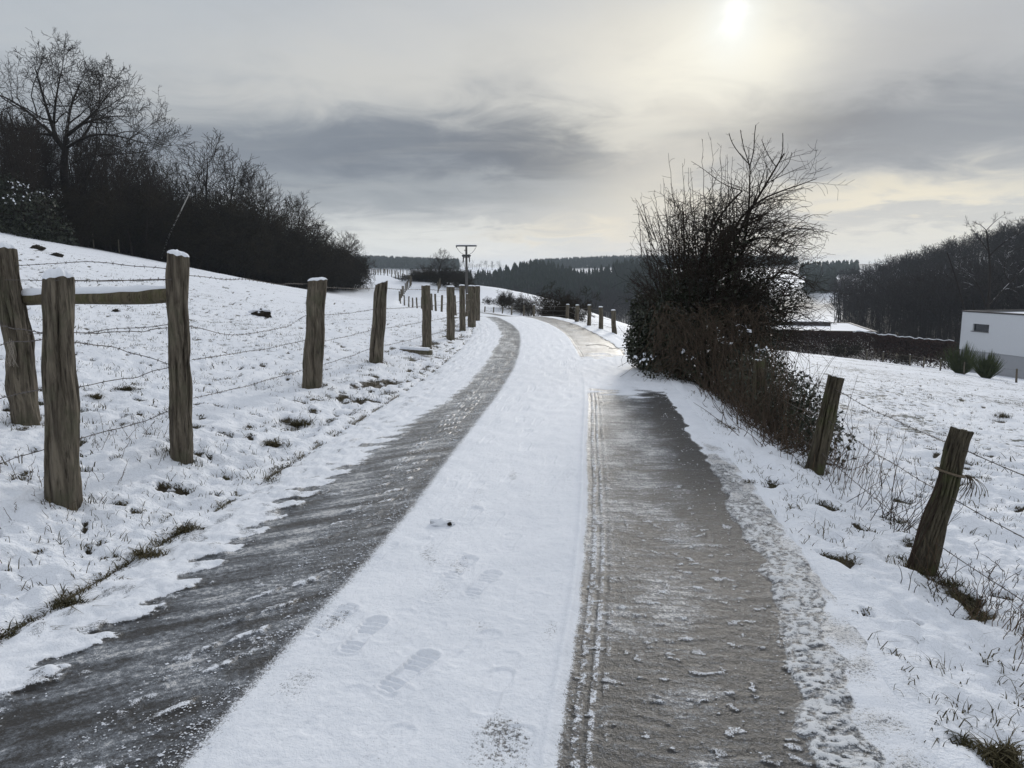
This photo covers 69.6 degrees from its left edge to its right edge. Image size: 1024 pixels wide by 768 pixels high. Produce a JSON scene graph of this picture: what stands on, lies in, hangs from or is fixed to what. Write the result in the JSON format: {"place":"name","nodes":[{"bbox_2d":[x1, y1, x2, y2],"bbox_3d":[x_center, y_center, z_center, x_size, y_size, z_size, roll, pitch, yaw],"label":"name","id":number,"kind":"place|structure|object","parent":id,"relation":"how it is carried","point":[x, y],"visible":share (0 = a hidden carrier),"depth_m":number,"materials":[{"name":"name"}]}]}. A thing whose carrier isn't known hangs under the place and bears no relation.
{"place":"outdoors","nodes":[
{"label":"outdoors","id":0,"kind":"place"},
{"bbox_2d":[0,270,937,767],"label":"road","id":1,"kind":"structure","parent":0,"point":[418,640],"depth_m":3.47,"materials":[{"name":"snow"}]},
{"bbox_2d":[1,359,795,767],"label":"snow crumbs","id":2,"kind":"object","parent":1,"relation":"on","point":[323,593],"visible":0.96,"depth_m":3.30,"materials":[{"name":"white"}]},
{"bbox_2d":[430,518,455,526],"bbox_3d":[-0.446,0.895,4.743,0.171,0.059,0.110,0,8,0],"label":"snow lump","id":3,"kind":"object","parent":1,"relation":"on","point":[440,522],"visible":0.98,"depth_m":4.72,"materials":[{"name":"white"}]},
{"bbox_2d":[0,232,1023,767],"bbox_3d":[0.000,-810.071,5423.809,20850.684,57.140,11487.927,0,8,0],"label":"ground","id":4,"kind":"structure","parent":0,"point":[898,610],"depth_m":6.71,"materials":[{"name":"snow"}]},
{"bbox_2d":[0,109,31,201],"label":"bare tree","id":5,"kind":"object","parent":4,"relation":"on","point":[5,136],"visible":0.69,"depth_m":56.22,"materials":[{"name":"black plant"}]},
{"bbox_2d":[0,114,38,188],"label":"bare tree","id":6,"kind":"object","parent":4,"relation":"on","point":[10,144],"visible":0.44,"depth_m":58.74,"materials":[{"name":"black plant"}]},
{"bbox_2d":[0,127,46,234],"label":"bare tree","id":7,"kind":"object","parent":4,"relation":"on","point":[24,177],"visible":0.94,"depth_m":55.24,"materials":[{"name":"black plant"}]},
{"bbox_2d":[0,128,46,236],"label":"bare tree","id":8,"kind":"object","parent":4,"relation":"on","point":[25,162],"visible":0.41,"depth_m":59.00,"materials":[{"name":"black plant"}]},
{"bbox_2d":[8,104,47,234],"bbox_3d":[-36.480,-15.919,55.631,3.315,9.811,3.008,3,9,20],"label":"bare tree","id":9,"kind":"object","parent":4,"relation":"on","point":[34,154],"visible":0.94,"depth_m":55.34,"materials":[{"name":"black plant"}]},
{"bbox_2d":[15,119,60,238],"bbox_3d":[-39.691,-16.996,61.731,2.986,9.739,3.291,6,10,33],"label":"bare tree","id":10,"kind":"object","parent":4,"relation":"on","point":[38,155],"visible":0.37,"depth_m":61.27,"materials":[{"name":"black plant"}]},
{"bbox_2d":[0,167,81,245],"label":"ivy thicket","id":11,"kind":"object","parent":4,"relation":"on","point":[41,229],"visible":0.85,"depth_m":55.26,"materials":[{"name":"green plant"}]},
{"bbox_2d":[24,121,65,194],"bbox_3d":[-39.674,-17.349,62.562,3.060,9.905,4.886,-7,11,-41],"label":"bare tree","id":12,"kind":"object","parent":4,"relation":"on","point":[45,144],"visible":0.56,"depth_m":61.99,"materials":[{"name":"black plant"}]},
{"bbox_2d":[30,133,66,196],"bbox_3d":[-39.525,-16.770,62.714,3.033,9.062,2.978,5,10,32],"label":"bare tree","id":13,"kind":"object","parent":4,"relation":"on","point":[52,184],"visible":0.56,"depth_m":62.42,"materials":[{"name":"black plant"}]},
{"bbox_2d":[40,128,88,199],"bbox_3d":[-39.114,-17.114,64.141,4.930,9.996,3.088,2,9,16],"label":"bare tree","id":14,"kind":"object","parent":4,"relation":"on","point":[60,162],"visible":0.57,"depth_m":63.70,"materials":[{"name":"black plant"}]},
{"bbox_2d":[0,440,129,511],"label":"dead weeds","id":15,"kind":"object","parent":4,"relation":"on","point":[80,469],"visible":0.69,"depth_m":4.92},
{"bbox_2d":[32,585,113,613],"bbox_3d":[-2.152,1.073,3.581,0.452,0.071,0.379,-5,10,-28],"label":"grass tuft","id":16,"kind":"object","parent":4,"relation":"on","point":[64,603],"visible":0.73,"depth_m":3.60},
{"bbox_2d":[54,144,93,193],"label":"bare tree","id":17,"kind":"object","parent":4,"relation":"on","point":[75,162],"visible":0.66,"depth_m":64.31,"materials":[{"name":"black plant"}]},
{"bbox_2d":[34,185,118,246],"bbox_3d":[-35.010,-13.365,59.229,5.284,5.062,5.822,8,12,43],"label":"scrub bush","id":18,"kind":"object","parent":4,"relation":"on","point":[81,231],"visible":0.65,"depth_m":58.55,"materials":[{"name":"plant"}]},
{"bbox_2d":[35,171,125,247],"bbox_3d":[-35.167,-13.975,59.818,6.970,6.566,6.698,-3,9,-17],"label":"scrub bush","id":19,"kind":"object","parent":4,"relation":"on","point":[105,201],"visible":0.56,"depth_m":59.78,"materials":[{"name":"plant"}]},
{"bbox_2d":[68,125,109,248],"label":"bare tree","id":20,"kind":"object","parent":4,"relation":"on","point":[91,162],"visible":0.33,"depth_m":67.39,"materials":[{"name":"black plant"}]},
{"bbox_2d":[70,133,109,205],"bbox_3d":[-36.868,-16.907,64.085,3.068,9.931,4.898,-8,12,-43],"label":"bare tree","id":21,"kind":"object","parent":4,"relation":"on","point":[88,162],"visible":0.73,"depth_m":63.52,"materials":[{"name":"black plant"}]},
{"bbox_2d":[57,175,137,249],"bbox_3d":[-36.455,-14.723,64.751,7.386,6.957,7.097,0,8,0],"label":"scrub bush","id":22,"kind":"object","parent":4,"relation":"on","point":[119,232],"visible":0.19,"depth_m":63.89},
{"bbox_2d":[0,27,200,242],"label":"oak tree","id":23,"kind":"object","parent":4,"relation":"on","point":[95,116],"visible":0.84,"depth_m":61.41,"materials":[{"name":"brown plant"}]},
{"bbox_2d":[83,139,127,251],"bbox_3d":[-35.128,-16.134,63.590,3.148,9.610,3.091,2,9,13],"label":"bare tree","id":24,"kind":"object","parent":4,"relation":"on","point":[100,176],"visible":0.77,"depth_m":63.16,"materials":[{"name":"black plant"}]},
{"bbox_2d":[104,157,136,255],"bbox_3d":[-33.618,-15.334,63.647,2.844,8.712,3.135,-8,11,-43],"label":"bare tree","id":25,"kind":"object","parent":4,"relation":"on","point":[130,245],"visible":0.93,"depth_m":63.57,"materials":[{"name":"black plant"}]},
{"bbox_2d":[105,124,144,190],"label":"bare tree","id":26,"kind":"object","parent":4,"relation":"on","point":[125,160],"visible":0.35,"depth_m":78.46,"materials":[{"name":"black plant"}]},
{"bbox_2d":[104,148,146,251],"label":"bare tree","id":27,"kind":"object","parent":4,"relation":"on","point":[119,169],"visible":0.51,"depth_m":67.86,"materials":[{"name":"black plant"}]},
{"bbox_2d":[78,174,188,256],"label":"scrub bush","id":28,"kind":"object","parent":4,"relation":"on","point":[139,230],"visible":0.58,"depth_m":65.64,"materials":[{"name":"plant"}]},
{"bbox_2d":[85,168,181,257],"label":"scrub bush","id":29,"kind":"object","parent":4,"relation":"on","point":[138,206],"visible":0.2,"depth_m":68.49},
{"bbox_2d":[89,134,205,201],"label":"bare tree","id":30,"kind":"object","parent":4,"relation":"on","point":[158,169],"visible":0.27,"depth_m":81.15,"materials":[{"name":"black plant"}]},
{"bbox_2d":[120,537,177,564],"bbox_3d":[-2.112,0.968,4.243,0.407,0.087,0.424,0,8,0],"label":"grass tuft","id":31,"kind":"object","parent":4,"relation":"on","point":[145,554],"visible":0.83,"depth_m":4.22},
{"bbox_2d":[133,239,167,260],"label":"scrub bush","id":32,"kind":"object","parent":4,"relation":"on","point":[160,253],"visible":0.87,"depth_m":65.47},
{"bbox_2d":[129,166,174,258],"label":"bare tree","id":33,"kind":"object","parent":4,"relation":"on","point":[149,193],"visible":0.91,"depth_m":65.27,"materials":[{"name":"black plant"}]},
{"bbox_2d":[125,160,207,217],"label":"scrub bush","id":34,"kind":"object","parent":4,"relation":"on","point":[162,190],"visible":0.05,"depth_m":77.57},
{"bbox_2d":[116,161,229,216],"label":"scrub bush","id":35,"kind":"object","parent":4,"relation":"on","point":[180,192],"visible":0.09,"depth_m":81.56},
{"bbox_2d":[150,155,215,202],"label":"bare tree","id":36,"kind":"object","parent":4,"relation":"on","point":[170,169],"visible":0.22,"depth_m":90.06,"materials":[{"name":"black plant"}]},
{"bbox_2d":[153,213,214,265],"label":"scrub bush","id":37,"kind":"object","parent":4,"relation":"on","point":[200,232],"visible":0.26,"depth_m":70.39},
{"bbox_2d":[165,520,209,535],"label":"grass tuft","id":38,"kind":"object","parent":4,"relation":"on","point":[187,530],"visible":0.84,"depth_m":4.63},
{"bbox_2d":[150,204,234,271],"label":"scrub bush","id":39,"kind":"object","parent":4,"relation":"on","point":[187,248],"visible":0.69,"depth_m":68.90,"materials":[{"name":"plant"}]},
{"bbox_2d":[136,127,259,209],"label":"bare tree","id":40,"kind":"object","parent":4,"relation":"on","point":[206,168],"visible":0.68,"depth_m":85.32,"materials":[{"name":"brown plant"}]},
{"bbox_2d":[164,200,245,270],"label":"scrub bush","id":41,"kind":"object","parent":4,"relation":"on","point":[194,261],"visible":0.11,"depth_m":72.24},
{"bbox_2d":[181,192,259,276],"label":"scrub bush","id":42,"kind":"object","parent":4,"relation":"on","point":[205,204],"visible":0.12,"depth_m":72.62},
{"bbox_2d":[166,188,277,275],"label":"scrub bush","id":43,"kind":"object","parent":4,"relation":"on","point":[174,201],"visible":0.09,"depth_m":76.15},
{"bbox_2d":[181,191,265,272],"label":"scrub bush","id":44,"kind":"object","parent":4,"relation":"on","point":[230,244],"visible":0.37,"depth_m":72.21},
{"bbox_2d":[181,145,266,211],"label":"bare tree","id":45,"kind":"object","parent":4,"relation":"on","point":[233,186],"visible":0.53,"depth_m":87.30,"materials":[{"name":"black plant"}]},
{"bbox_2d":[166,189,282,279],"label":"scrub bush","id":46,"kind":"object","parent":4,"relation":"on","point":[266,236],"visible":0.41,"depth_m":73.44,"materials":[{"name":"plant"}]},
{"bbox_2d":[190,194,272,276],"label":"scrub bush","id":47,"kind":"object","parent":4,"relation":"on","point":[248,263],"visible":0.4,"depth_m":72.75,"materials":[{"name":"plant"}]},
{"bbox_2d":[0,242,479,510],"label":"wire fence","id":48,"kind":"object","parent":4,"relation":"on","point":[58,296],"visible":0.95,"depth_m":5.78,"materials":[{"name":"brown wood"}]},
{"bbox_2d":[200,199,280,277],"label":"scrub bush","id":49,"kind":"object","parent":4,"relation":"on","point":[253,225],"visible":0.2,"depth_m":76.11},
{"bbox_2d":[204,203,294,279],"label":"scrub bush","id":50,"kind":"object","parent":4,"relation":"on","point":[278,239],"visible":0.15,"depth_m":77.63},
{"bbox_2d":[214,188,300,281],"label":"scrub bush","id":51,"kind":"object","parent":4,"relation":"on","point":[250,201],"visible":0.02,"depth_m":84.92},
{"bbox_2d":[248,308,271,317],"bbox_3d":[-7.226,-2.028,21.139,0.719,0.313,0.502,0,8,0],"label":"earth clod","id":52,"kind":"object","parent":4,"relation":"on","point":[265,313],"visible":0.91,"depth_m":21.01,"materials":[{"name":"black"}]},
{"bbox_2d":[220,196,304,280],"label":"scrub bush","id":53,"kind":"object","parent":4,"relation":"on","point":[286,219],"visible":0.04,"depth_m":85.89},
{"bbox_2d":[234,168,293,214],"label":"bare tree","id":54,"kind":"object","parent":4,"relation":"on","point":[259,191],"visible":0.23,"depth_m":96.35,"materials":[{"name":"black plant"}]},
{"bbox_2d":[212,167,320,231],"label":"bare tree","id":55,"kind":"object","parent":4,"relation":"on","point":[270,197],"visible":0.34,"depth_m":92.19,"materials":[{"name":"black plant"}]},
{"bbox_2d":[238,211,298,281],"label":"scrub bush","id":56,"kind":"object","parent":4,"relation":"on","point":[255,277],"visible":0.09,"depth_m":81.08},
{"bbox_2d":[244,215,297,282],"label":"scrub bush","id":57,"kind":"object","parent":4,"relation":"on","point":[285,268],"visible":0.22,"depth_m":79.51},
{"bbox_2d":[246,200,306,280],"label":"scrub bush","id":58,"kind":"object","parent":4,"relation":"on","point":[277,224],"visible":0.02,"depth_m":81.85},
{"bbox_2d":[262,435,291,447],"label":"grass tuft","id":59,"kind":"object","parent":4,"relation":"on","point":[273,444],"visible":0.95,"depth_m":6.79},
{"bbox_2d":[247,212,317,282],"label":"scrub bush","id":60,"kind":"object","parent":4,"relation":"on","point":[304,240],"visible":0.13,"depth_m":82.61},
{"bbox_2d":[260,221,318,285],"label":"scrub bush","id":61,"kind":"object","parent":4,"relation":"on","point":[299,274],"visible":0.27,"depth_m":82.17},
{"bbox_2d":[248,202,333,264],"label":"scrub bush","id":62,"kind":"object","parent":4,"relation":"on","point":[326,235],"visible":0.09,"depth_m":90.49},
{"bbox_2d":[265,216,322,286],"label":"scrub bush","id":63,"kind":"object","parent":4,"relation":"on","point":[307,265],"visible":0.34,"depth_m":82.72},
{"bbox_2d":[266,191,327,240],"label":"bare tree","id":64,"kind":"object","parent":4,"relation":"on","point":[306,214],"visible":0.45,"depth_m":98.33,"materials":[{"name":"black plant"}]},
{"bbox_2d":[282,416,319,427],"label":"grass tuft","id":65,"kind":"object","parent":4,"relation":"on","point":[301,423],"visible":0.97,"depth_m":7.70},
{"bbox_2d":[275,231,334,287],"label":"scrub bush","id":66,"kind":"object","parent":4,"relation":"on","point":[320,250],"visible":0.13,"depth_m":85.67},
{"bbox_2d":[291,235,355,290],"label":"scrub bush","id":67,"kind":"object","parent":4,"relation":"on","point":[329,259],"visible":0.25,"depth_m":89.45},
{"bbox_2d":[291,236,359,291],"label":"scrub bush","id":68,"kind":"object","parent":4,"relation":"on","point":[332,273],"visible":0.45,"depth_m":88.73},
{"bbox_2d":[317,233,367,289],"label":"scrub bush","id":69,"kind":"object","parent":4,"relation":"on","point":[351,270],"visible":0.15,"depth_m":95.43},
{"bbox_2d":[330,232,365,259],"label":"bare tree","id":70,"kind":"object","parent":4,"relation":"on","point":[349,234],"visible":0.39,"depth_m":106.74,"materials":[{"name":"grey plant"}]},
{"bbox_2d":[335,246,369,289],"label":"scrub bush","id":71,"kind":"object","parent":4,"relation":"on","point":[358,271],"visible":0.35,"depth_m":97.01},
{"bbox_2d":[330,255,377,290],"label":"scrub bush","id":72,"kind":"object","parent":4,"relation":"on","point":[359,283],"visible":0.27,"depth_m":99.51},
{"bbox_2d":[367,268,440,300],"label":"track fence","id":73,"kind":"object","parent":4,"relation":"on","point":[402,292],"visible":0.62,"depth_m":116.44,"materials":[{"name":"brown wood"}]},
{"bbox_2d":[399,346,432,354],"bbox_3d":[-1.864,-0.654,14.302,0.620,0.138,0.178,4,9,6],"label":"board","id":74,"kind":"object","parent":4,"relation":"on","point":[421,350],"visible":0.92,"depth_m":14.23,"materials":[{"name":"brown wood"}]},
{"bbox_2d":[419,247,457,284],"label":"bare tree","id":75,"kind":"object","parent":4,"relation":"on","point":[445,260],"visible":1,"depth_m":115.37,"materials":[{"name":"grey plant"}]},
{"bbox_2d":[422,263,456,285],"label":"hedge bush","id":76,"kind":"object","parent":4,"relation":"on","point":[430,276],"visible":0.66,"depth_m":116.58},
{"bbox_2d":[415,265,480,284],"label":"hedge bush","id":77,"kind":"object","parent":4,"relation":"on","point":[469,274],"visible":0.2,"depth_m":121.51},
{"bbox_2d":[431,266,473,286],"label":"hedge bush","id":78,"kind":"object","parent":4,"relation":"on","point":[446,279],"visible":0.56,"depth_m":114.49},
{"bbox_2d":[449,275,477,288],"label":"hedge bush","id":79,"kind":"object","parent":4,"relation":"on","point":[458,281],"visible":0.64,"depth_m":110.30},
{"bbox_2d":[456,245,476,303],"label":"utility pole","id":80,"kind":"object","parent":4,"relation":"on","point":[466,257],"visible":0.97,"depth_m":86.73,"materials":[{"name":"metal"}]},
{"bbox_2d":[493,288,526,308],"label":"hedge bush","id":81,"kind":"object","parent":4,"relation":"on","point":[505,299],"visible":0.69,"depth_m":78.85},
{"bbox_2d":[507,294,533,312],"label":"hedge bush","id":82,"kind":"object","parent":4,"relation":"on","point":[521,300],"visible":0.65,"depth_m":75.52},
{"bbox_2d":[516,301,536,315],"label":"hedge bush","id":83,"kind":"object","parent":4,"relation":"on","point":[528,308],"visible":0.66,"depth_m":71.33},
{"bbox_2d":[527,281,600,322],"bbox_3d":[3.102,-4.669,44.072,4.674,3.059,4.215,0,8,0],"label":"thorn bush","id":84,"kind":"object","parent":4,"relation":"on","point":[559,314],"visible":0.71,"depth_m":43.97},
{"bbox_2d":[548,289,585,319],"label":"thorn bush","id":85,"kind":"object","parent":4,"relation":"on","point":[568,297],"visible":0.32,"depth_m":44.61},
{"bbox_2d":[355,254,797,270],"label":"spruce forest","id":86,"kind":"object","parent":4,"relation":"on","point":[392,262],"visible":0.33,"depth_m":756.55,"materials":[{"name":"plant"}]},
{"bbox_2d":[445,258,710,305],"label":"spruce forest","id":87,"kind":"object","parent":4,"relation":"on","point":[530,274],"visible":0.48,"depth_m":376.49,"materials":[{"name":"plant"}]},
{"bbox_2d":[475,268,701,308],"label":"bare forest","id":88,"kind":"object","parent":4,"relation":"on","point":[494,285],"visible":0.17,"depth_m":362.03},
{"bbox_2d":[504,283,771,323],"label":"bare forest","id":89,"kind":"object","parent":4,"relation":"on","point":[605,303],"visible":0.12,"depth_m":290.10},
{"bbox_2d":[586,125,854,395],"bbox_3d":[3.371,-1.794,11.938,4.353,4.728,2.693,0,8,0],"label":"ivy covered bush","id":90,"kind":"object","parent":4,"relation":"on","point":[654,343],"visible":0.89,"depth_m":11.72,"materials":[{"name":"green plant"}]},
{"bbox_2d":[484,304,1023,601],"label":"wire fence","id":91,"kind":"object","parent":4,"relation":"on","point":[935,518],"visible":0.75,"depth_m":4.29,"materials":[{"name":"brown wood"}]},
{"bbox_2d":[676,311,874,468],"bbox_3d":[3.086,-0.131,9.731,1.944,1.773,5.853,2,9,11],"label":"bramble thicket","id":92,"kind":"object","parent":4,"relation":"on","point":[737,390],"visible":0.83,"depth_m":8.33,"materials":[{"name":"brown plant"}]},
{"bbox_2d":[761,319,877,360],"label":"flat roof building","id":93,"kind":"structure","parent":4,"relation":"on","point":[844,327],"depth_m":91.11,"materials":[{"name":"white"}]},
{"bbox_2d":[798,259,860,292],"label":"spruce forest","id":94,"kind":"object","parent":4,"relation":"on","point":[837,266],"visible":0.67,"depth_m":523.49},
{"bbox_2d":[824,337,866,358],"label":"brown shrub","id":95,"kind":"object","parent":4,"relation":"on","point":[836,350],"visible":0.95,"depth_m":69.57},
{"bbox_2d":[780,392,930,508],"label":"dead weeds","id":96,"kind":"object","parent":4,"relation":"on","point":[846,467],"visible":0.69,"depth_m":6.55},
{"bbox_2d":[774,329,958,369],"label":"beech hedge","id":97,"kind":"object","parent":4,"relation":"on","point":[879,342],"visible":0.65,"depth_m":70.71,"materials":[{"name":"brown plant"}]},
{"bbox_2d":[822,456,978,557],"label":"dead weeds","id":98,"kind":"object","parent":4,"relation":"on","point":[891,513],"visible":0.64,"depth_m":5.40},
{"bbox_2d":[892,351,918,364],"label":"brown shrub","id":99,"kind":"object","parent":4,"relation":"on","point":[901,359],"visible":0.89,"depth_m":62.78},
{"bbox_2d":[825,347,1020,382],"bbox_3d":[32.014,-1.405,55.894,2.540,2.725,33.133,0,8,0],"label":"wire fence","id":100,"kind":"object","parent":4,"relation":"on","point":[941,360],"visible":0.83,"depth_m":58.91,"materials":[{"name":"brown wood"}]},
{"bbox_2d":[824,216,1023,349],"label":"bare forest","id":101,"kind":"object","parent":4,"relation":"on","point":[908,285],"visible":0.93,"depth_m":150.27,"materials":[{"name":"plant"}]},
{"bbox_2d":[836,300,1020,354],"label":"undergrowth","id":102,"kind":"object","parent":4,"relation":"on","point":[909,331],"visible":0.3,"depth_m":115.98,"materials":[{"name":"plant"}]},
{"bbox_2d":[936,341,978,373],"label":"broom shrub","id":103,"kind":"object","parent":4,"relation":"on","point":[956,361],"visible":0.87,"depth_m":53.12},
{"bbox_2d":[898,535,1023,670],"bbox_3d":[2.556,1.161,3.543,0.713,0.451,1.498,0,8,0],"label":"dead weeds","id":104,"kind":"object","parent":4,"relation":"on","point":[1010,617],"visible":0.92,"depth_m":3.81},
{"bbox_2d":[944,725,1023,767],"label":"grass tuft","id":105,"kind":"object","parent":4,"relation":"on","point":[1005,754],"visible":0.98,"depth_m":2.48,"materials":[{"name":"plant"}]},
{"bbox_2d":[947,212,1023,309],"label":"bare tree","id":106,"kind":"object","parent":4,"relation":"on","point":[988,304],"visible":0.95,"depth_m":83.21,"materials":[{"name":"black plant"}]},
{"bbox_2d":[966,350,1004,378],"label":"broom shrub","id":107,"kind":"object","parent":4,"relation":"on","point":[984,368],"visible":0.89,"depth_m":49.13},
{"bbox_2d":[956,554,1021,596],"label":"dead weeds","id":108,"kind":"object","parent":4,"relation":"on","point":[989,571],"visible":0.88,"depth_m":4.52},
{"bbox_2d":[959,310,1023,378],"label":"white house","id":109,"kind":"structure","parent":4,"relation":"on","point":[1001,332],"depth_m":61.21,"materials":[{"name":"paint"}]},
{"bbox_2d":[972,324,988,332],"bbox_3d":[40.100,-4.777,62.933,0.280,0.687,1.904,-2,9,-10],"label":"window","id":110,"kind":"structure","parent":109,"relation":"in","point":[984,328],"depth_m":62.99,"materials":[{"name":"grey glass"}]},
{"bbox_2d":[0,0,1023,267],"label":"sky","id":111,"kind":"structure","parent":0,"point":[517,131],"materials":[{"name":"grey"}]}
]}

